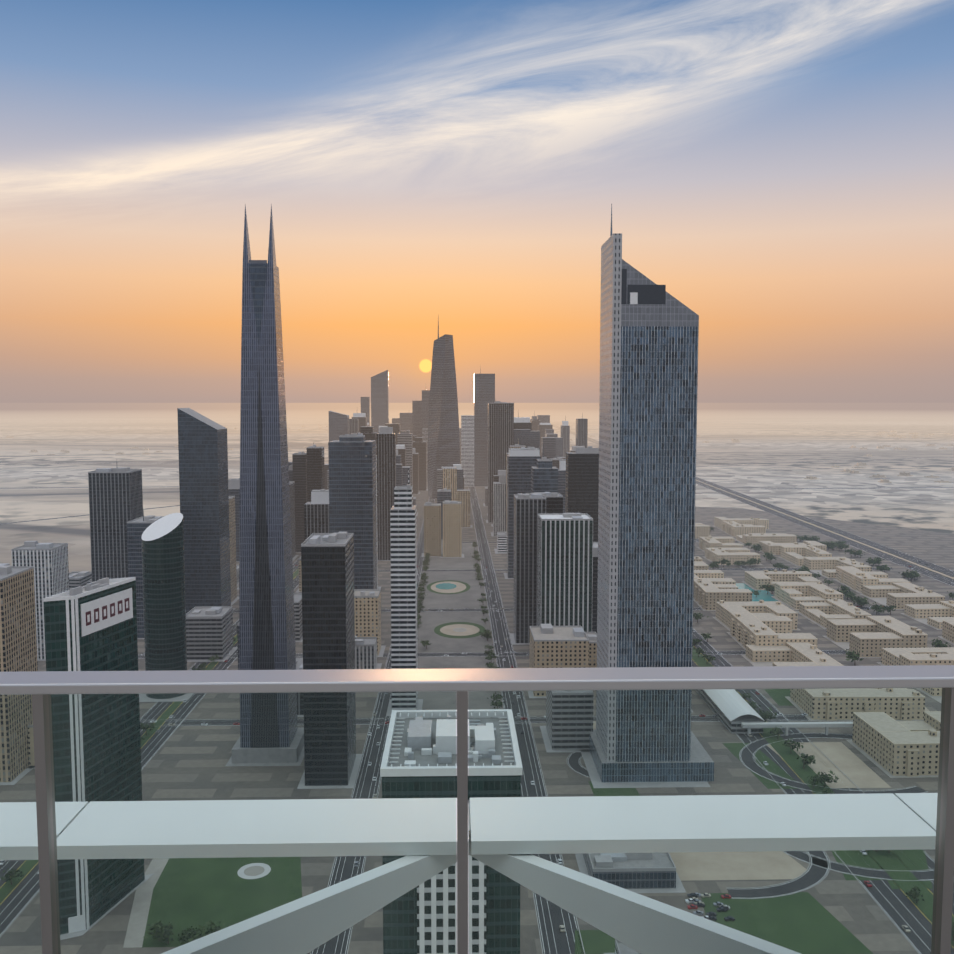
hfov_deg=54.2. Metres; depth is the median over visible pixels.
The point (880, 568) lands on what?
tree
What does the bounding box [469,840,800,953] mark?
diagonal brace
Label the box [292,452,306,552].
building
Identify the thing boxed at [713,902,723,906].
car
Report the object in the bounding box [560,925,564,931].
car
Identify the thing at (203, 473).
building
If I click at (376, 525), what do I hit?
building
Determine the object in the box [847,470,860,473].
compound
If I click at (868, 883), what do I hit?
car
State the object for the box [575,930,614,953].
park lawn
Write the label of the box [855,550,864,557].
tree
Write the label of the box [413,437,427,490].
skyscraper
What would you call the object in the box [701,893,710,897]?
car
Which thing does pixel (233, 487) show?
building
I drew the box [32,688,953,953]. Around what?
rail posts
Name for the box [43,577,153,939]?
office tower
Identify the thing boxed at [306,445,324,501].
building
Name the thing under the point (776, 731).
tree
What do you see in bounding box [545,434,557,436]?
city
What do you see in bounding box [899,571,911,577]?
tree
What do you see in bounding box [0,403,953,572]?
ground
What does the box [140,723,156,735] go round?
tree
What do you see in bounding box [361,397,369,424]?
building
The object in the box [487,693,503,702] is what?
tree
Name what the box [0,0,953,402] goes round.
sky
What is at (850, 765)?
sand lot
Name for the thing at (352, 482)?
building
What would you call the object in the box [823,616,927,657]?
residence
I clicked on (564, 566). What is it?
building
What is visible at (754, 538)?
residence
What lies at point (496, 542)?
cross
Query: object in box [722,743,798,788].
green verge
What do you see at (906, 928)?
car
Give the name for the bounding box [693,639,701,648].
tree
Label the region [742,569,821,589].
residence
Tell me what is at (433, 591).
green fountain
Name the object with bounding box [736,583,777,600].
courts
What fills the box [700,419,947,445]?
plain road
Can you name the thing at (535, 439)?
building
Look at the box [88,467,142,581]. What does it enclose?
building
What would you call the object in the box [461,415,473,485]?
building
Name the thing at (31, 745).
building
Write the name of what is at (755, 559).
tree
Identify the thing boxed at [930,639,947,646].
tree
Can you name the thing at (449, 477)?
skyscraper
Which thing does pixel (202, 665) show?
tree
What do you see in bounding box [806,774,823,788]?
tree
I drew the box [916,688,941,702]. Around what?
residence
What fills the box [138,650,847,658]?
road
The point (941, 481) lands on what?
compound
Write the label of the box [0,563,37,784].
building
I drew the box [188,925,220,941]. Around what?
tree
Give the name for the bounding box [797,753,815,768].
tree
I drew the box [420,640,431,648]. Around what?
tree
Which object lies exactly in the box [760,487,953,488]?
plain road
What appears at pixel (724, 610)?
residence
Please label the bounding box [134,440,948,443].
desert road
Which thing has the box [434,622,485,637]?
green plaza
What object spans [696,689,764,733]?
metro station
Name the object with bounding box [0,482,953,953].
city ground
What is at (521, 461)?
building
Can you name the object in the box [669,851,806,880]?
sand lot
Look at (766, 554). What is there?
tree
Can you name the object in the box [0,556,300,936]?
street
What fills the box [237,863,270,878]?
park fountain
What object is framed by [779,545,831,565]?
residence
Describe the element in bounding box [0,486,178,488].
plain road
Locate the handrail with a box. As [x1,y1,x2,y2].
[0,665,953,694]
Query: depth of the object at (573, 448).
2192.12 m
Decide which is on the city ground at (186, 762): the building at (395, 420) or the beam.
the building at (395, 420)
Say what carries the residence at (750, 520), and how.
on the city ground at (186, 762)
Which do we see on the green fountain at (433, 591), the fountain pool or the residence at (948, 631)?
the fountain pool
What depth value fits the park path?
424.85 m
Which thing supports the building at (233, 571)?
on the city ground at (186, 762)
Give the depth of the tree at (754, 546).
1411.33 m
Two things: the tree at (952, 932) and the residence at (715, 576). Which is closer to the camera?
the tree at (952, 932)
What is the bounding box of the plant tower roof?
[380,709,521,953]
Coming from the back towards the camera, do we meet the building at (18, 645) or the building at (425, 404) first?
the building at (425, 404)
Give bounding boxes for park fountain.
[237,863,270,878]
[244,866,264,875]
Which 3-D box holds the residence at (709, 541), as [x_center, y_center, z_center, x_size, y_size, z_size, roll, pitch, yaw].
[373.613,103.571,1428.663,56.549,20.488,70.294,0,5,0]
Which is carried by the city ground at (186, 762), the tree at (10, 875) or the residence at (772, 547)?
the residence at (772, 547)
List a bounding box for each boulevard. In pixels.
[310,497,435,953]
[468,486,584,953]
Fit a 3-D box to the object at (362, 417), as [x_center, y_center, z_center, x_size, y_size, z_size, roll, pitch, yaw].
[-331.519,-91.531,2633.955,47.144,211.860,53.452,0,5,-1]
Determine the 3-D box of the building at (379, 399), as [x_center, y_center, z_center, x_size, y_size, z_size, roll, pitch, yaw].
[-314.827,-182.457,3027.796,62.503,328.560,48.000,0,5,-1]
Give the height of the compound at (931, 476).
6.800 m
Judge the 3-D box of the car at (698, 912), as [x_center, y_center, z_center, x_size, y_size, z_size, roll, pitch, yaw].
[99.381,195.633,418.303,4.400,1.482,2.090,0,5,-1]
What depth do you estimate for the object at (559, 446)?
2494.29 m
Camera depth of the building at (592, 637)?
783.45 m
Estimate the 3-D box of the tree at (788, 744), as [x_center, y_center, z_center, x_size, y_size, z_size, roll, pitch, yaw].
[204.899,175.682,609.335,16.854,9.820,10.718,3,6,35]
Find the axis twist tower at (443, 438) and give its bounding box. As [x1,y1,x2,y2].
[428,321,459,498]
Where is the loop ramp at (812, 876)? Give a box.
[726,851,830,898]
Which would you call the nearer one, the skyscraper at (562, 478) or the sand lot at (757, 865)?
the sand lot at (757, 865)
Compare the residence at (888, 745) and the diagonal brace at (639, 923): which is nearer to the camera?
the diagonal brace at (639, 923)
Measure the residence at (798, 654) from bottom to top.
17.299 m
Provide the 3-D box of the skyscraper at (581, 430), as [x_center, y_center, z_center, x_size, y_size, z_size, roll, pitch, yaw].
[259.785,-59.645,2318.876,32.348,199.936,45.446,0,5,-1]
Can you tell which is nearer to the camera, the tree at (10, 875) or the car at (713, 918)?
the car at (713, 918)
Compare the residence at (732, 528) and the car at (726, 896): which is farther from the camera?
the residence at (732, 528)
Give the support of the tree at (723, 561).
on the city ground at (186, 762)
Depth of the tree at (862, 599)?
1032.49 m
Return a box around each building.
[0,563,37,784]
[11,541,68,660]
[28,724,34,768]
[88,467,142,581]
[177,408,235,613]
[186,606,237,661]
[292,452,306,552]
[297,532,362,788]
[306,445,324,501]
[328,433,376,588]
[329,411,348,441]
[354,589,385,656]
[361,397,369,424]
[371,370,388,431]
[376,427,395,560]
[376,455,380,588]
[386,467,422,715]
[392,418,399,423]
[412,401,421,436]
[421,502,442,556]
[422,390,429,427]
[440,500,463,557]
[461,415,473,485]
[474,369,494,485]
[486,401,513,522]
[504,447,540,578]
[509,493,545,644]
[528,624,593,697]
[531,431,539,448]
[537,513,592,631]
[540,690,592,752]
[541,437,555,458]
[550,457,561,468]
[565,446,598,541]
[575,852,685,892]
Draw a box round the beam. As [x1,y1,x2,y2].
[0,793,937,859]
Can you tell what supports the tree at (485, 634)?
on the strip
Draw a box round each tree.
[1,868,23,884]
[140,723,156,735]
[144,919,171,940]
[153,922,173,943]
[178,925,197,941]
[178,930,193,944]
[179,925,205,943]
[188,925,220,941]
[196,920,225,936]
[198,662,207,669]
[209,655,221,663]
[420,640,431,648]
[479,631,491,640]
[484,644,493,651]
[484,650,492,654]
[485,653,499,662]
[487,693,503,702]
[491,698,504,707]
[693,612,708,622]
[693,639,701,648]
[696,647,705,656]
[700,653,715,662]
[701,632,711,641]
[709,562,718,569]
[718,558,729,566]
[740,693,751,700]
[748,557,762,563]
[748,701,760,710]
[751,543,763,551]
[756,708,776,721]
[759,583,773,593]
[763,551,772,560]
[765,555,776,562]
[768,726,782,738]
[779,738,802,753]
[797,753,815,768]
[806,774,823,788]
[812,770,838,786]
[821,788,838,793]
[824,578,833,586]
[836,544,844,550]
[837,585,849,590]
[844,548,856,554]
[845,594,857,602]
[845,650,863,665]
[853,598,865,607]
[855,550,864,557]
[855,597,869,604]
[867,602,885,614]
[877,565,889,570]
[885,605,895,614]
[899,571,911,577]
[902,570,918,580]
[904,885,923,902]
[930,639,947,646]
[951,921,953,940]
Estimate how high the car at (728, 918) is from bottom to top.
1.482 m
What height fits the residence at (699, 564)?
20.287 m
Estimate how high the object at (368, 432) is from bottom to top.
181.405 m
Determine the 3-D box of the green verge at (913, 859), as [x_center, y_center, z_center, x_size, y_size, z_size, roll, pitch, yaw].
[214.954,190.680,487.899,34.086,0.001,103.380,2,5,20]
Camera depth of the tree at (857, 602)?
1036.04 m
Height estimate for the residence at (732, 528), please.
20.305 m
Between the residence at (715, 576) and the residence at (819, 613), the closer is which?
the residence at (819, 613)
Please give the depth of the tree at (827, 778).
553.61 m
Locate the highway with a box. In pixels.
[528,416,953,586]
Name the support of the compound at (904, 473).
on the ground at (765, 444)
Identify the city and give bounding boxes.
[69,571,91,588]
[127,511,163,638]
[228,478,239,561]
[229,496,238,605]
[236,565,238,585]
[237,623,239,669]
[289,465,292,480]
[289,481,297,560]
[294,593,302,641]
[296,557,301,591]
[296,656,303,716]
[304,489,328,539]
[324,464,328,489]
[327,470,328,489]
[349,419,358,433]
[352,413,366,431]
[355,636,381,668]
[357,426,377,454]
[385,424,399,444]
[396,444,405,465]
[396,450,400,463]
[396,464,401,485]
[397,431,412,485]
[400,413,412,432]
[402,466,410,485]
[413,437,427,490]
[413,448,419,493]
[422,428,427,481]
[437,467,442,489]
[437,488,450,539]
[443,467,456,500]
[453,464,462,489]
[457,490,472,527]
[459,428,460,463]
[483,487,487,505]
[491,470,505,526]
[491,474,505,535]
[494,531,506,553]
[506,442,525,530]
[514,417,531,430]
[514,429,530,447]
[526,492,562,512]
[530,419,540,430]
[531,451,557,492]
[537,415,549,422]
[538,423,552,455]
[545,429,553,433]
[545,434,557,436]
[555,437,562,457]
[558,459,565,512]
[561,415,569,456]
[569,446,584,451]
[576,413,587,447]
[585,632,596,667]
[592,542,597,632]
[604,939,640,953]
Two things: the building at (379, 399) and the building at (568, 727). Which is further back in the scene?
the building at (379, 399)
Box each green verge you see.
[588,781,639,795]
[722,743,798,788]
[764,689,793,705]
[832,850,885,879]
[887,849,932,888]
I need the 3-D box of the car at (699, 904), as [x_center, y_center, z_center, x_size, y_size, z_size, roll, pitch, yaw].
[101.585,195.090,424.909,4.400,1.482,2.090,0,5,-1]
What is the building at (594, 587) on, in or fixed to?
on the city ground at (186, 762)
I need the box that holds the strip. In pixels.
[417,543,501,709]
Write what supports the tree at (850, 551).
on the city ground at (186, 762)
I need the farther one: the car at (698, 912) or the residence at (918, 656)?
the residence at (918, 656)
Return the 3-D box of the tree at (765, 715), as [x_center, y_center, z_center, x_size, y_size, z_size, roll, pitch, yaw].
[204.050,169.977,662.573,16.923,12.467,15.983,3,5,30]
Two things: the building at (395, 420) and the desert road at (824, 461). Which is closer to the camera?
the building at (395, 420)
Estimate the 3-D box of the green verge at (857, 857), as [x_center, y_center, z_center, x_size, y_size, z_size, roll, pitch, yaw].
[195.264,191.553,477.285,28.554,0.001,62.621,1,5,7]
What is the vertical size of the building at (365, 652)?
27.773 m
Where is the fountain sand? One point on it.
(460, 587)
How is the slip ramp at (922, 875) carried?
on the city ground at (186, 762)
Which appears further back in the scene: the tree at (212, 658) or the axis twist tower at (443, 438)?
the axis twist tower at (443, 438)
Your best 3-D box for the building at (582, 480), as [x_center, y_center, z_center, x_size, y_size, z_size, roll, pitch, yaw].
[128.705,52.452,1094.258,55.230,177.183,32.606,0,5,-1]
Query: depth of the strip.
951.02 m
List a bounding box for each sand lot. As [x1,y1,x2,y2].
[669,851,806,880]
[767,742,890,787]
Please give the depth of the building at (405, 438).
2067.53 m
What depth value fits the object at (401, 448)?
1985.76 m
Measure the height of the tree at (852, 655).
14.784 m
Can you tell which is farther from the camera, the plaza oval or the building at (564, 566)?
the plaza oval
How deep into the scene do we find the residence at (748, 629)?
870.89 m
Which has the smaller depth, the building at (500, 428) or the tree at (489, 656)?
the tree at (489, 656)
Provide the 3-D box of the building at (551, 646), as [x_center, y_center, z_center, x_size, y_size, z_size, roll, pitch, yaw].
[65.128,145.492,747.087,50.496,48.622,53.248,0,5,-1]
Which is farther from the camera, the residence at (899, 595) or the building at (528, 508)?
the residence at (899, 595)
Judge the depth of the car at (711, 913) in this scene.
416.60 m
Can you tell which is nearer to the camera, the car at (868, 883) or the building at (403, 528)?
the car at (868, 883)
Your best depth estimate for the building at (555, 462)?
1823.98 m
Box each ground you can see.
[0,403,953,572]
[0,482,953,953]
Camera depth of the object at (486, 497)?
2033.92 m
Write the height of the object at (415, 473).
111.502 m
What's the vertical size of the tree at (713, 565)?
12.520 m
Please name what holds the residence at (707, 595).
on the city ground at (186, 762)
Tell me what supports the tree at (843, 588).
on the city ground at (186, 762)
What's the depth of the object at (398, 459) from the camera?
1657.69 m
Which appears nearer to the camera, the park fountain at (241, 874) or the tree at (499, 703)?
the park fountain at (241, 874)
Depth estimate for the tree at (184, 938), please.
391.44 m
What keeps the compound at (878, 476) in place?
on the ground at (765, 444)
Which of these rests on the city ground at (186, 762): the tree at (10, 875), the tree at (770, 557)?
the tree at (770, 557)
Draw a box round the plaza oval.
[440,624,479,635]
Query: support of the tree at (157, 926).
on the park lawn at (189, 892)
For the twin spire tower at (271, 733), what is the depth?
586.72 m
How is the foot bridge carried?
on the city ground at (186, 762)
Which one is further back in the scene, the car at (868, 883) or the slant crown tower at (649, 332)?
the slant crown tower at (649, 332)
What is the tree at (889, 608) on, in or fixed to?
on the city ground at (186, 762)
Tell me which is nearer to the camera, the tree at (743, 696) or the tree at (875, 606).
the tree at (743, 696)
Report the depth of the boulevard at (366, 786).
568.69 m
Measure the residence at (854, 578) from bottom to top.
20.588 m
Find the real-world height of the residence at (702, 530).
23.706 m
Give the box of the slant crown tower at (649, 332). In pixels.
[580,204,713,787]
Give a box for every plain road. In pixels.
[0,414,237,437]
[0,420,53,420]
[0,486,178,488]
[37,431,146,431]
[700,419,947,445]
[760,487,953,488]
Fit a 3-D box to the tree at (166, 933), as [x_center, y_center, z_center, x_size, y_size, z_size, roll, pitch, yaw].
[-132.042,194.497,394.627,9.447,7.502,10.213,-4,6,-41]
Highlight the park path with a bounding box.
[123,858,168,947]
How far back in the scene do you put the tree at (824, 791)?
530.92 m
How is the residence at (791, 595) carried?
on the city ground at (186, 762)
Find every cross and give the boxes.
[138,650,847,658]
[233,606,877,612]
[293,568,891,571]
[418,540,821,542]
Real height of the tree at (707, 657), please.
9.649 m
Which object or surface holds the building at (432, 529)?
on the city ground at (186, 762)
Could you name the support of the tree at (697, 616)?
on the city ground at (186, 762)
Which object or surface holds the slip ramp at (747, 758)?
on the city ground at (186, 762)
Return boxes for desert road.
[1,431,560,523]
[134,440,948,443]
[718,457,953,464]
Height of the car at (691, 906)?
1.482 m
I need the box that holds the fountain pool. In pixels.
[436,583,456,588]
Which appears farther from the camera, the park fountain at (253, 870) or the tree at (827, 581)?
the tree at (827, 581)
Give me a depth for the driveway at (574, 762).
590.53 m
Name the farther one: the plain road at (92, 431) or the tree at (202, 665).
the plain road at (92, 431)
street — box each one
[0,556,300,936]
[140,714,808,725]
[695,539,753,570]
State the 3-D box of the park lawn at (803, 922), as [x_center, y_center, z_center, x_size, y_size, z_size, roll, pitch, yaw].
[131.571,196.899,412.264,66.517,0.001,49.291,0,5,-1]
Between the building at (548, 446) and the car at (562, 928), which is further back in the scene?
the building at (548, 446)
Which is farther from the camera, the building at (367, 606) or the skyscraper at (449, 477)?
the skyscraper at (449, 477)
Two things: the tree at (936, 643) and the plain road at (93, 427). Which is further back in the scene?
the plain road at (93, 427)
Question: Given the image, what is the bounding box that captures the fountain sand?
[431,581,465,592]
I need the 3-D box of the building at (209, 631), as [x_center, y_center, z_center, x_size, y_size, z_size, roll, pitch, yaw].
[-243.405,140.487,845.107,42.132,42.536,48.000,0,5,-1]
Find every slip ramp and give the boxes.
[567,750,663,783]
[739,733,927,794]
[782,851,933,880]
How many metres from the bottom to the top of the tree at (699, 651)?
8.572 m
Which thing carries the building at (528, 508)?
on the city ground at (186, 762)
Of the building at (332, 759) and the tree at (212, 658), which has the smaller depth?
the building at (332, 759)
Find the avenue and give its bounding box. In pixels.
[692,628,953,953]
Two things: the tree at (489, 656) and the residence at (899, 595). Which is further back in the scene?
the residence at (899, 595)
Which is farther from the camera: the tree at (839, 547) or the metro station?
the tree at (839, 547)
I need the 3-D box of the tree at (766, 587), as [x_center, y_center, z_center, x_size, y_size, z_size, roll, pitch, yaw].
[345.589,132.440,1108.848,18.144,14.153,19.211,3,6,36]
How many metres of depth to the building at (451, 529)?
1368.17 m
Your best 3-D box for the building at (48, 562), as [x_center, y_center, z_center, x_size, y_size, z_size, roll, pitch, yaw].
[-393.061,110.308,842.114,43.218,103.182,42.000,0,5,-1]
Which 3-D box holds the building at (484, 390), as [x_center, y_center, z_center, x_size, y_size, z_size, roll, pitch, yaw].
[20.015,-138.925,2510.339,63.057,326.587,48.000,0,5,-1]
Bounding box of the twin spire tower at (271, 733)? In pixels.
[226,204,303,765]
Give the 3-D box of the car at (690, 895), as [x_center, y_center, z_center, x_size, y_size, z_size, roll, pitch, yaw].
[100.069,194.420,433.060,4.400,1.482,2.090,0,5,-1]
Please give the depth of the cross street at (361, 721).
671.74 m
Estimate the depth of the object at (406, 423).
3147.10 m
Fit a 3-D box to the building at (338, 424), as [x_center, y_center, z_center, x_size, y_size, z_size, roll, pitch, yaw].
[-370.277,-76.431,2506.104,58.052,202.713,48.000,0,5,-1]
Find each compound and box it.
[804,476,818,479]
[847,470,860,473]
[869,474,885,477]
[878,479,891,482]
[897,471,912,476]
[924,475,939,477]
[934,480,950,482]
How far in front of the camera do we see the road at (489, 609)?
1028.32 m
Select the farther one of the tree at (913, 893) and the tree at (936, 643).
the tree at (936, 643)
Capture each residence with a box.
[693,579,751,610]
[694,556,708,569]
[694,570,735,584]
[695,523,709,538]
[697,535,742,551]
[702,547,761,564]
[713,600,799,630]
[714,517,768,529]
[721,520,765,536]
[727,613,816,650]
[735,533,796,544]
[741,642,843,665]
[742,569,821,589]
[759,541,826,554]
[771,582,843,609]
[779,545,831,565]
[785,688,924,720]
[795,598,871,628]
[803,557,871,577]
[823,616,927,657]
[834,566,909,592]
[847,711,940,777]
[861,582,944,609]
[877,647,953,665]
[901,600,953,629]
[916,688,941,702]
[938,620,953,644]
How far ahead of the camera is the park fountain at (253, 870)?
457.37 m
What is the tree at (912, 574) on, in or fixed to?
on the city ground at (186, 762)
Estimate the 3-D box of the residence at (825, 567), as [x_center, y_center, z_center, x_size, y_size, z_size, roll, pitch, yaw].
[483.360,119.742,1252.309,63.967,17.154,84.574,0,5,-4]
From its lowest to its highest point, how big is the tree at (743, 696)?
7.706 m
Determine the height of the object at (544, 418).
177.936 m
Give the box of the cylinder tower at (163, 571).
[139,513,193,701]
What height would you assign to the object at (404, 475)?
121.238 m
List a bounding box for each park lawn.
[142,857,301,946]
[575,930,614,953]
[700,892,872,953]
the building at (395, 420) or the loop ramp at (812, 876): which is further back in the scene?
the building at (395, 420)
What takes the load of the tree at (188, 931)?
on the park lawn at (189, 892)
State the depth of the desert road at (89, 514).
1836.31 m
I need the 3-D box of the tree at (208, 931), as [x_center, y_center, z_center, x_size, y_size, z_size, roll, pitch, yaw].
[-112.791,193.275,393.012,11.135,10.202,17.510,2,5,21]
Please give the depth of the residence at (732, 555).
1320.77 m
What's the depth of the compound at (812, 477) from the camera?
2724.20 m
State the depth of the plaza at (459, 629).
938.52 m
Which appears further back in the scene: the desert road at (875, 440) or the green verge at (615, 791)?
the desert road at (875, 440)
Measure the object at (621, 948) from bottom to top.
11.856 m
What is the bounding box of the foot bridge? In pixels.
[741,722,852,735]
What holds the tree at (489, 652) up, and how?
on the strip
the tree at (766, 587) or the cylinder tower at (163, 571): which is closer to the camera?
the cylinder tower at (163, 571)
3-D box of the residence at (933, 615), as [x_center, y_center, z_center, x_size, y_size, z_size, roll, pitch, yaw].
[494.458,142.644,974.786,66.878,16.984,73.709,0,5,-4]
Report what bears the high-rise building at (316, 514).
on the city ground at (186, 762)
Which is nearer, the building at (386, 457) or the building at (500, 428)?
the building at (386, 457)
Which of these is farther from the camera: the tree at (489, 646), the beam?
the tree at (489, 646)
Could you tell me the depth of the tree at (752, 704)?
684.73 m
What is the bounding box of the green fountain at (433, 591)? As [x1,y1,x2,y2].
[427,580,469,593]
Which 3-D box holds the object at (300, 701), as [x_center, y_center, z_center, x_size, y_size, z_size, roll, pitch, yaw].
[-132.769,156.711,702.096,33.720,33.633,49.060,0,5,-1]
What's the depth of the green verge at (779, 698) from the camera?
728.63 m
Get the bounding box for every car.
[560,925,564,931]
[685,898,693,902]
[687,893,696,897]
[687,904,697,909]
[693,910,703,914]
[694,902,704,907]
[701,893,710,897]
[706,911,716,916]
[708,916,716,920]
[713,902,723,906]
[716,907,726,911]
[721,894,730,898]
[724,916,734,920]
[864,881,871,886]
[902,925,910,931]
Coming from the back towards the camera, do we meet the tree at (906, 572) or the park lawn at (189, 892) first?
the tree at (906, 572)
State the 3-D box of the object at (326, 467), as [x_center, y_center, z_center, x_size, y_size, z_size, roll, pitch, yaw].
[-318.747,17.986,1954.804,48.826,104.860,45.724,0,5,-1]
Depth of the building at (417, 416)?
2788.91 m
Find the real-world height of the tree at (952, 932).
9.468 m
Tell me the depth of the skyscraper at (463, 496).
1692.33 m
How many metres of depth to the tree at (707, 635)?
886.46 m
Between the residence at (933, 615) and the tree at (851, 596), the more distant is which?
the tree at (851, 596)
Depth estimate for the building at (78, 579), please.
1097.16 m
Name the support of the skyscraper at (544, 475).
on the city ground at (186, 762)
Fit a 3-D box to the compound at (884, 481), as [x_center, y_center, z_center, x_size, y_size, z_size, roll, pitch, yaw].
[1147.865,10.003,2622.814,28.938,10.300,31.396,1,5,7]
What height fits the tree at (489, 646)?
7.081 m
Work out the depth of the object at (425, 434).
2616.12 m
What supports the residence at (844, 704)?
on the city ground at (186, 762)
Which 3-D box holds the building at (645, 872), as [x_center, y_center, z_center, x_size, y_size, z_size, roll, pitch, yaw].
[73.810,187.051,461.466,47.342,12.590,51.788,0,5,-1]

